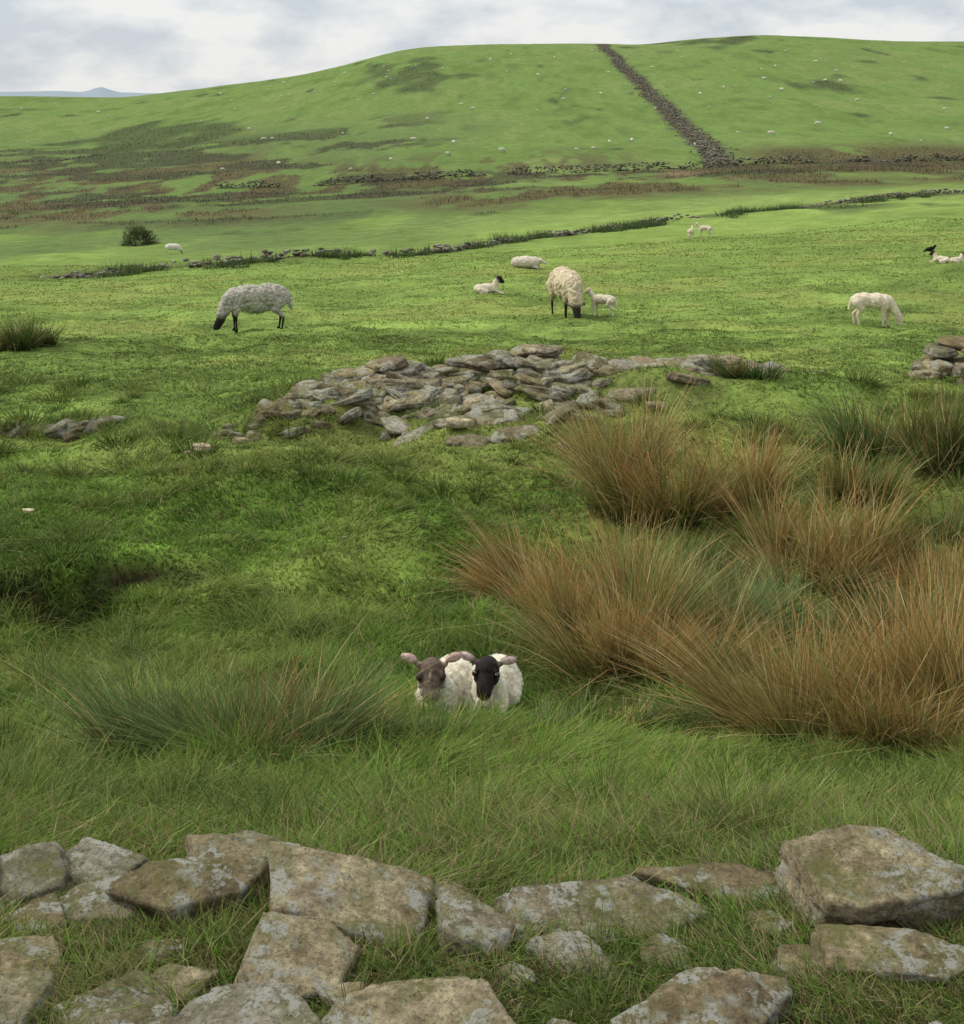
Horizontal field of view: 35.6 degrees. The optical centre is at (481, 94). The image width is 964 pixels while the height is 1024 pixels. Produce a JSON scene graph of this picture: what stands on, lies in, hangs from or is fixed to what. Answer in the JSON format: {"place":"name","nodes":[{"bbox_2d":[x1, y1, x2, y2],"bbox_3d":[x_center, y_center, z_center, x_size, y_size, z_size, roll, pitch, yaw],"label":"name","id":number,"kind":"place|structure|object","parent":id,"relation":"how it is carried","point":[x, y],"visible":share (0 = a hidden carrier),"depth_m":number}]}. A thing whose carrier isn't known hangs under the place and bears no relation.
{"place":"outdoors","nodes":[
{"label":"outdoors","id":0,"kind":"place"},
{"bbox_2d":[0,87,157,96],"bbox_3d":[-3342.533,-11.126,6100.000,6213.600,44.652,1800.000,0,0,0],"label":"distant hills","id":1,"kind":"structure","parent":0,"point":[100,92],"depth_m":5640.41},
{"bbox_2d":[0,35,963,1023],"bbox_3d":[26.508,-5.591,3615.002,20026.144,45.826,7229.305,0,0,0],"label":"ground","id":2,"kind":"structure","parent":0,"point":[888,87],"depth_m":101.99},
{"bbox_2d":[0,857,5,915],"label":"stone","id":3,"kind":"object","parent":2,"relation":"on","point":[0,895],"visible":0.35,"depth_m":2.97},
{"bbox_2d":[0,408,35,436],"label":"rush clump","id":4,"kind":"object","parent":2,"relation":"on","point":[11,424],"visible":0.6,"depth_m":13.21},
{"bbox_2d":[0,308,59,352],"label":"rush clump","id":5,"kind":"object","parent":2,"relation":"on","point":[27,340],"visible":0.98,"depth_m":21.63},
{"bbox_2d":[0,969,61,1023],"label":"stone","id":6,"kind":"object","parent":2,"relation":"on","point":[11,988],"visible":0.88,"depth_m":2.60},
{"bbox_2d":[0,933,65,984],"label":"stone","id":7,"kind":"object","parent":2,"relation":"on","point":[30,949],"visible":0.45,"depth_m":2.73},
{"bbox_2d":[1,893,66,936],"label":"stone","id":8,"kind":"object","parent":2,"relation":"on","point":[56,909],"visible":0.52,"depth_m":2.90},
{"bbox_2d":[0,841,72,911],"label":"stone","id":9,"kind":"object","parent":2,"relation":"on","point":[34,868],"visible":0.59,"depth_m":3.05},
{"bbox_2d":[14,318,80,346],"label":"rush clump","id":10,"kind":"object","parent":2,"relation":"on","point":[50,341],"visible":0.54,"depth_m":22.15},
{"bbox_2d":[0,415,126,441],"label":"half buried stones","id":11,"kind":"object","parent":2,"relation":"on","point":[65,428],"visible":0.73,"depth_m":13.17},
{"bbox_2d":[0,145,201,162],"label":"hillside wall","id":12,"kind":"structure","parent":2,"relation":"on","point":[80,156],"depth_m":327.45},
{"bbox_2d":[59,874,152,926],"bbox_3d":[-0.739,1.612,2.947,0.158,0.091,0.193,0,0,-43],"label":"stone","id":13,"kind":"object","parent":2,"relation":"on","point":[96,887],"visible":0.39,"depth_m":2.94},
{"bbox_2d":[69,837,149,886],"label":"stone","id":14,"kind":"object","parent":2,"relation":"on","point":[99,857],"visible":0.33,"depth_m":3.12},
{"bbox_2d":[11,667,215,759],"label":"rush clump","id":15,"kind":"object","parent":2,"relation":"on","point":[147,703],"visible":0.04,"depth_m":5.13},
{"bbox_2d":[48,970,179,1023],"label":"stone","id":16,"kind":"object","parent":2,"relation":"on","point":[135,1013],"visible":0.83,"depth_m":2.58},
{"bbox_2d":[118,224,159,246],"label":"gorse bush","id":17,"kind":"object","parent":2,"relation":"on","point":[137,233],"visible":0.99,"depth_m":102.63},
{"bbox_2d":[132,939,185,966],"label":"stone","id":18,"kind":"object","parent":2,"relation":"on","point":[163,944],"visible":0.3,"depth_m":2.78},
{"bbox_2d":[147,414,223,440],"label":"rush clump","id":19,"kind":"object","parent":2,"relation":"on","point":[161,425],"visible":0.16,"depth_m":12.93},
{"bbox_2d":[153,964,220,1003],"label":"stone","id":20,"kind":"object","parent":2,"relation":"on","point":[196,972],"visible":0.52,"depth_m":2.67},
{"bbox_2d":[105,852,269,927],"bbox_3d":[-0.560,1.611,2.993,0.347,0.177,0.187,0,0,-36],"label":"stone","id":21,"kind":"object","parent":2,"relation":"on","point":[171,884],"visible":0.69,"depth_m":2.94},
{"bbox_2d":[17,590,389,773],"bbox_3d":[-0.894,2.000,4.865,1.897,0.642,1.309,0,0,0],"label":"rush clump","id":22,"kind":"object","parent":2,"relation":"on","point":[155,735],"visible":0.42,"depth_m":4.83},
{"bbox_2d":[0,615,415,769],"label":"rush clump","id":23,"kind":"object","parent":2,"relation":"on","point":[88,707],"visible":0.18,"depth_m":4.96},
{"bbox_2d":[185,830,300,897],"bbox_3d":[-0.464,1.631,3.130,0.302,0.127,0.188,0,0,-14],"label":"stone","id":24,"kind":"object","parent":2,"relation":"on","point":[251,842],"visible":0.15,"depth_m":3.17},
{"bbox_2d":[171,979,322,1023],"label":"stone","id":25,"kind":"object","parent":2,"relation":"on","point":[270,1001],"visible":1,"depth_m":2.53},
{"bbox_2d":[213,282,292,332],"bbox_3d":[-3.902,3.616,25.582,1.376,0.819,0.475,0,0,-20],"label":"ewe","id":26,"kind":"object","parent":2,"relation":"on","point":[258,299],"visible":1,"depth_m":25.44},
{"bbox_2d":[171,639,399,715],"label":"rush clump","id":27,"kind":"object","parent":2,"relation":"on","point":[295,678],"visible":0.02,"depth_m":5.54},
{"bbox_2d":[233,911,361,1004],"bbox_3d":[-0.334,1.577,2.705,0.232,0.126,0.242,0,0,0],"label":"stone","id":28,"kind":"object","parent":2,"relation":"on","point":[299,953],"visible":0.69,"depth_m":2.70},
{"bbox_2d":[192,629,445,758],"bbox_3d":[-0.574,2.075,5.297,1.026,0.527,1.791,0,0,0],"label":"rush clump","id":29,"kind":"object","parent":2,"relation":"on","point":[353,701],"visible":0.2,"depth_m":5.10},
{"bbox_2d":[318,981,364,1008],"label":"stone","id":30,"kind":"object","parent":2,"relation":"on","point":[335,991],"visible":0.35,"depth_m":2.62},
{"bbox_2d":[256,650,437,747],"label":"rush clump","id":31,"kind":"object","parent":2,"relation":"on","point":[390,723],"visible":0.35,"depth_m":5.14},
{"bbox_2d":[268,841,436,953],"bbox_3d":[-0.259,1.593,2.905,0.340,0.196,0.242,0,0,0],"label":"stone","id":32,"kind":"object","parent":2,"relation":"on","point":[337,889],"visible":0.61,"depth_m":2.91},
{"bbox_2d":[321,975,515,1023],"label":"stone","id":33,"kind":"object","parent":2,"relation":"on","point":[478,1001],"visible":1,"depth_m":2.54},
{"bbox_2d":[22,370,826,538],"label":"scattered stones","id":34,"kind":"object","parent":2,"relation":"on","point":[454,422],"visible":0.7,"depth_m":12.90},
{"bbox_2d":[376,685,474,741],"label":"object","id":35,"kind":"object","parent":2,"relation":"on","point":[439,718],"visible":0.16,"depth_m":5.30},
{"bbox_2d":[401,651,474,714],"bbox_3d":[-0.165,2.375,6.115,0.270,0.332,0.573,0,0,13],"label":"lamb","id":36,"kind":"object","parent":2,"relation":"on","point":[451,670],"visible":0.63,"depth_m":5.96},
{"bbox_2d":[434,878,475,906],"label":"stone","id":37,"kind":"object","parent":2,"relation":"on","point":[459,886],"visible":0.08,"depth_m":3.05},
{"bbox_2d":[353,494,570,608],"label":"rush clump","id":38,"kind":"object","parent":2,"relation":"on","point":[495,560],"visible":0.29,"depth_m":8.68},
{"bbox_2d":[397,681,531,752],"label":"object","id":39,"kind":"object","parent":2,"relation":"on","point":[438,734],"visible":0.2,"depth_m":5.20},
{"bbox_2d":[435,884,515,961],"bbox_3d":[-0.013,1.596,2.855,0.156,0.119,0.185,0,0,0],"label":"stone","id":40,"kind":"object","parent":2,"relation":"on","point":[451,901],"visible":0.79,"depth_m":2.82},
{"bbox_2d":[0,539,963,1023],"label":"long grass","id":41,"kind":"structure","parent":2,"relation":"on","point":[570,749],"depth_m":3.63},
{"bbox_2d":[0,349,963,1023],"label":"grass tussocks","id":42,"kind":"object","parent":2,"relation":"on","point":[162,789],"depth_m":4.59},
{"bbox_2d":[0,36,963,273],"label":"moor rushes","id":43,"kind":"object","parent":2,"relation":"on","point":[506,182],"visible":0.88,"depth_m":198.51},
{"bbox_2d":[20,47,948,253],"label":"distant sheep flock","id":44,"kind":"object","parent":2,"relation":"on","point":[169,246],"visible":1,"depth_m":346.45},
{"bbox_2d":[473,276,504,293],"bbox_3d":[0.156,4.253,33.603,0.699,0.410,0.309,0,0,-3],"label":"lamb","id":45,"kind":"object","parent":2,"relation":"on","point":[487,288],"visible":0.99,"depth_m":33.53},
{"bbox_2d":[461,651,522,715],"bbox_3d":[0.035,2.397,6.186,0.256,0.315,0.542,0,0,6],"label":"lamb","id":46,"kind":"object","parent":2,"relation":"on","point":[491,673],"visible":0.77,"depth_m":6.04},
{"bbox_2d":[210,343,787,447],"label":"tumbled stone wall","id":47,"kind":"structure","parent":2,"relation":"on","point":[397,379],"depth_m":14.06},
{"bbox_2d":[39,188,963,278],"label":"field wall","id":48,"kind":"structure","parent":2,"relation":"on","point":[438,247],"depth_m":65.01},
{"bbox_2d":[85,190,932,278],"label":"rush tussocks","id":49,"kind":"object","parent":2,"relation":"on","point":[128,269],"visible":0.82,"depth_m":67.38},
{"bbox_2d":[495,961,534,987],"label":"stone","id":50,"kind":"object","parent":2,"relation":"on","point":[502,968],"visible":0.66,"depth_m":2.70},
{"bbox_2d":[511,256,546,268],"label":"ewe","id":51,"kind":"object","parent":2,"relation":"on","point":[527,262],"visible":1,"depth_m":42.84},
{"bbox_2d":[471,522,599,622],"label":"rush clump","id":52,"kind":"object","parent":2,"relation":"on","point":[531,587],"visible":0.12,"depth_m":7.84},
{"bbox_2d":[503,693,594,738],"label":"rush clump","id":53,"kind":"object","parent":2,"relation":"on","point":[550,721],"visible":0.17,"depth_m":5.50},
{"bbox_2d":[548,1017,576,1023],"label":"stone","id":54,"kind":"object","parent":2,"relation":"on","point":[558,1021],"visible":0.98,"depth_m":2.54},
{"bbox_2d":[546,266,585,317],"bbox_3d":[1.559,3.636,27.548,0.536,0.924,1.554,0,0,-13],"label":"ewe","id":55,"kind":"object","parent":2,"relation":"on","point":[564,283],"visible":0.98,"depth_m":27.13},
{"bbox_2d":[344,482,800,692],"bbox_3d":[0.513,2.363,7.188,2.019,0.867,2.229,0,0,25],"label":"rush clump","id":56,"kind":"object","parent":2,"relation":"on","point":[591,584],"visible":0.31,"depth_m":7.41},
{"bbox_2d":[525,930,620,980],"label":"stone","id":57,"kind":"object","parent":2,"relation":"on","point":[557,935],"visible":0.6,"depth_m":2.76},
{"bbox_2d":[456,490,693,609],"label":"rush clump","id":58,"kind":"object","parent":2,"relation":"on","point":[575,568],"visible":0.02,"depth_m":8.10},
{"bbox_2d":[211,153,963,188],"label":"dark stone wall","id":59,"kind":"structure","parent":2,"relation":"on","point":[908,158],"depth_m":218.26},
{"bbox_2d":[517,671,674,732],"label":"rush clump","id":60,"kind":"object","parent":2,"relation":"on","point":[568,707],"visible":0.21,"depth_m":5.87},
{"bbox_2d":[584,288,617,316],"bbox_3d":[2.213,3.846,27.816,0.655,0.528,0.218,0,0,29],"label":"lamb","id":61,"kind":"object","parent":2,"relation":"on","point":[609,301],"visible":1,"depth_m":27.76},
{"bbox_2d":[493,874,712,944],"bbox_3d":[0.237,1.602,2.933,0.452,0.083,0.214,0,0,0],"label":"stone","id":62,"kind":"object","parent":2,"relation":"on","point":[627,889],"visible":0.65,"depth_m":2.93},
{"bbox_2d":[438,501,831,702],"bbox_3d":[0.699,2.306,6.778,2.165,0.822,1.613,0,0,0],"label":"rush clump","id":63,"kind":"object","parent":2,"relation":"on","point":[663,602],"visible":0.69,"depth_m":6.66},
{"bbox_2d":[477,357,797,556],"bbox_3d":[1.168,2.448,10.181,2.502,1.184,3.888,0,0,-12],"label":"rush clump","id":64,"kind":"object","parent":2,"relation":"on","point":[613,473],"visible":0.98,"depth_m":10.38},
{"bbox_2d":[638,933,690,970],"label":"stone","id":65,"kind":"object","parent":2,"relation":"on","point":[646,951],"visible":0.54,"depth_m":2.79},
{"bbox_2d":[597,44,738,166],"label":"gully stones","id":66,"kind":"object","parent":2,"relation":"on","point":[702,139],"visible":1,"depth_m":330.68},
{"bbox_2d":[602,667,772,728],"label":"rush clump","id":67,"kind":"object","parent":2,"relation":"on","point":[674,711],"visible":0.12,"depth_m":5.83},
{"bbox_2d":[687,225,693,238],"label":"lamb","id":68,"kind":"object","parent":2,"relation":"on","point":[690,231],"visible":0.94,"depth_m":62.81},
{"bbox_2d":[562,406,839,533],"bbox_3d":[1.706,2.556,10.593,2.062,0.892,1.745,0,0,20],"label":"rush clump","id":69,"kind":"object","parent":2,"relation":"on","point":[754,477],"visible":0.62,"depth_m":10.32},
{"bbox_2d":[610,967,793,1023],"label":"stone","id":70,"kind":"object","parent":2,"relation":"on","point":[705,995],"visible":1,"depth_m":2.52},
{"bbox_2d":[695,222,712,236],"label":"lamb","id":71,"kind":"object","parent":2,"relation":"on","point":[707,228],"visible":0.97,"depth_m":63.94},
{"bbox_2d":[631,862,782,909],"bbox_3d":[0.496,1.620,3.067,0.368,0.085,0.137,0,0,15],"label":"stone","id":72,"kind":"object","parent":2,"relation":"on","point":[704,872],"visible":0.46,"depth_m":3.06},
{"bbox_2d":[636,521,787,591],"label":"rush clump","id":73,"kind":"object","parent":2,"relation":"on","point":[711,551],"visible":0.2,"depth_m":9.27},
{"bbox_2d":[596,520,837,651],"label":"rush clump","id":74,"kind":"object","parent":2,"relation":"on","point":[743,601],"visible":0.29,"depth_m":7.22},
{"bbox_2d":[567,563,909,740],"bbox_3d":[1.193,2.162,5.636,1.977,0.693,1.210,0,0,0],"label":"rush clump","id":75,"kind":"object","parent":2,"relation":"on","point":[697,668],"visible":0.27,"depth_m":5.62},
{"bbox_2d":[702,349,790,381],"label":"rush clump","id":76,"kind":"object","parent":2,"relation":"on","point":[743,371],"visible":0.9,"depth_m":14.46},
{"bbox_2d":[678,537,823,614],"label":"rush clump","id":77,"kind":"object","parent":2,"relation":"on","point":[735,581],"visible":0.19,"depth_m":8.35},
{"bbox_2d":[674,606,867,680],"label":"rush clump","id":78,"kind":"object","parent":2,"relation":"on","point":[707,621],"visible":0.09,"depth_m":6.71},
{"bbox_2d":[747,910,794,940],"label":"stone","id":79,"kind":"object","parent":2,"relation":"on","point":[766,913],"visible":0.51,"depth_m":2.89},
{"bbox_2d":[636,544,963,772],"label":"rush clump","id":80,"kind":"object","parent":2,"relation":"on","point":[770,705],"visible":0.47,"depth_m":5.27},
{"bbox_2d":[637,526,963,768],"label":"rush clump","id":81,"kind":"object","parent":2,"relation":"on","point":[924,734],"visible":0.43,"depth_m":5.20},
{"bbox_2d":[702,456,901,571],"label":"rush clump","id":82,"kind":"object","parent":2,"relation":"on","point":[779,529],"visible":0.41,"depth_m":9.69},
{"bbox_2d":[770,944,834,987],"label":"stone","id":83,"kind":"object","parent":2,"relation":"on","point":[796,949],"visible":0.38,"depth_m":2.75},
{"bbox_2d":[700,441,951,608],"bbox_3d":[2.307,2.588,8.995,2.412,1.111,1.719,0,0,43],"label":"rush clump","id":84,"kind":"object","parent":2,"relation":"on","point":[838,543],"visible":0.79,"depth_m":8.91},
{"bbox_2d":[734,551,963,651],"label":"rush clump","id":85,"kind":"object","parent":2,"relation":"on","point":[893,600],"visible":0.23,"depth_m":7.17},
{"bbox_2d":[736,554,963,650],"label":"rush clump","id":86,"kind":"object","parent":2,"relation":"on","point":[801,605],"visible":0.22,"depth_m":7.32},
{"bbox_2d":[739,551,963,715],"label":"rush clump","id":87,"kind":"object","parent":2,"relation":"on","point":[860,650],"visible":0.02,"depth_m":5.73},
{"bbox_2d":[745,367,963,469],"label":"rush clump","id":88,"kind":"object","parent":2,"relation":"on","point":[840,432],"visible":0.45,"depth_m":11.47},
{"bbox_2d":[757,566,963,761],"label":"rush clump","id":89,"kind":"object","parent":2,"relation":"on","point":[938,667],"visible":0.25,"depth_m":5.28},
{"bbox_2d":[782,417,946,508],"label":"rush clump","id":90,"kind":"object","parent":2,"relation":"on","point":[839,480],"visible":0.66,"depth_m":10.43},
{"bbox_2d":[773,477,963,578],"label":"rush clump","id":91,"kind":"object","parent":2,"relation":"on","point":[950,532],"visible":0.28,"depth_m":9.34},
{"bbox_2d":[774,824,963,931],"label":"stone","id":92,"kind":"object","parent":2,"relation":"on","point":[849,874],"visible":0.88,"depth_m":2.91},
{"bbox_2d":[848,292,902,327],"bbox_3d":[6.603,3.606,25.187,0.901,0.582,0.295,0,0,14],"label":"lamb","id":93,"kind":"object","parent":2,"relation":"on","point":[886,304],"visible":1,"depth_m":25.11},
{"bbox_2d":[809,924,963,985],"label":"stone","id":94,"kind":"object","parent":2,"relation":"on","point":[855,943],"visible":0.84,"depth_m":2.73},
{"bbox_2d":[846,512,963,609],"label":"rush clump","id":95,"kind":"object","parent":2,"relation":"on","point":[926,571],"visible":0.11,"depth_m":8.48},
{"bbox_2d":[849,372,963,491],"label":"rush clump","id":96,"kind":"object","parent":2,"relation":"on","point":[953,454],"visible":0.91,"depth_m":11.10},
{"bbox_2d":[877,523,963,612],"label":"rush clump","id":97,"kind":"object","parent":2,"relation":"on","point":[957,572],"visible":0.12,"depth_m":7.99},
{"bbox_2d":[928,1020,942,1023],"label":"stone","id":98,"kind":"object","parent":2,"relation":"on","point":[935,1022],"visible":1,"depth_m":2.52},
{"bbox_2d":[908,335,963,385],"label":"tumbled stone wall","id":99,"kind":"structure","parent":2,"relation":"on","point":[939,359],"depth_m":15.88},
{"bbox_2d":[929,250,949,262],"bbox_3d":[11.905,4.207,39.017,0.532,0.312,0.235,0,0,31],"label":"lamb","id":100,"kind":"object","parent":2,"relation":"on","point":[940,259],"visible":1,"depth_m":38.97},
{"bbox_2d":[923,245,935,251],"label":"crow","id":101,"kind":"object","parent":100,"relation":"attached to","point":[931,248],"visible":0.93,"depth_m":42.94},
{"bbox_2d":[940,857,963,898],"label":"stone","id":102,"kind":"object","parent":2,"relation":"on","point":[960,868],"visible":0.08,"depth_m":3.08},
{"bbox_2d":[950,251,963,262],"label":"lamb","id":103,"kind":"object","parent":2,"relation":"on","point":[958,259],"visible":0.69,"depth_m":39.35},
{"bbox_2d":[0,217,963,357],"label":"pasture grass","id":104,"kind":"structure","parent":0,"point":[464,305],"depth_m":34.24},
{"bbox_2d":[0,0,963,92],"label":"sky","id":105,"kind":"structure","parent":0,"point":[132,46]}
]}

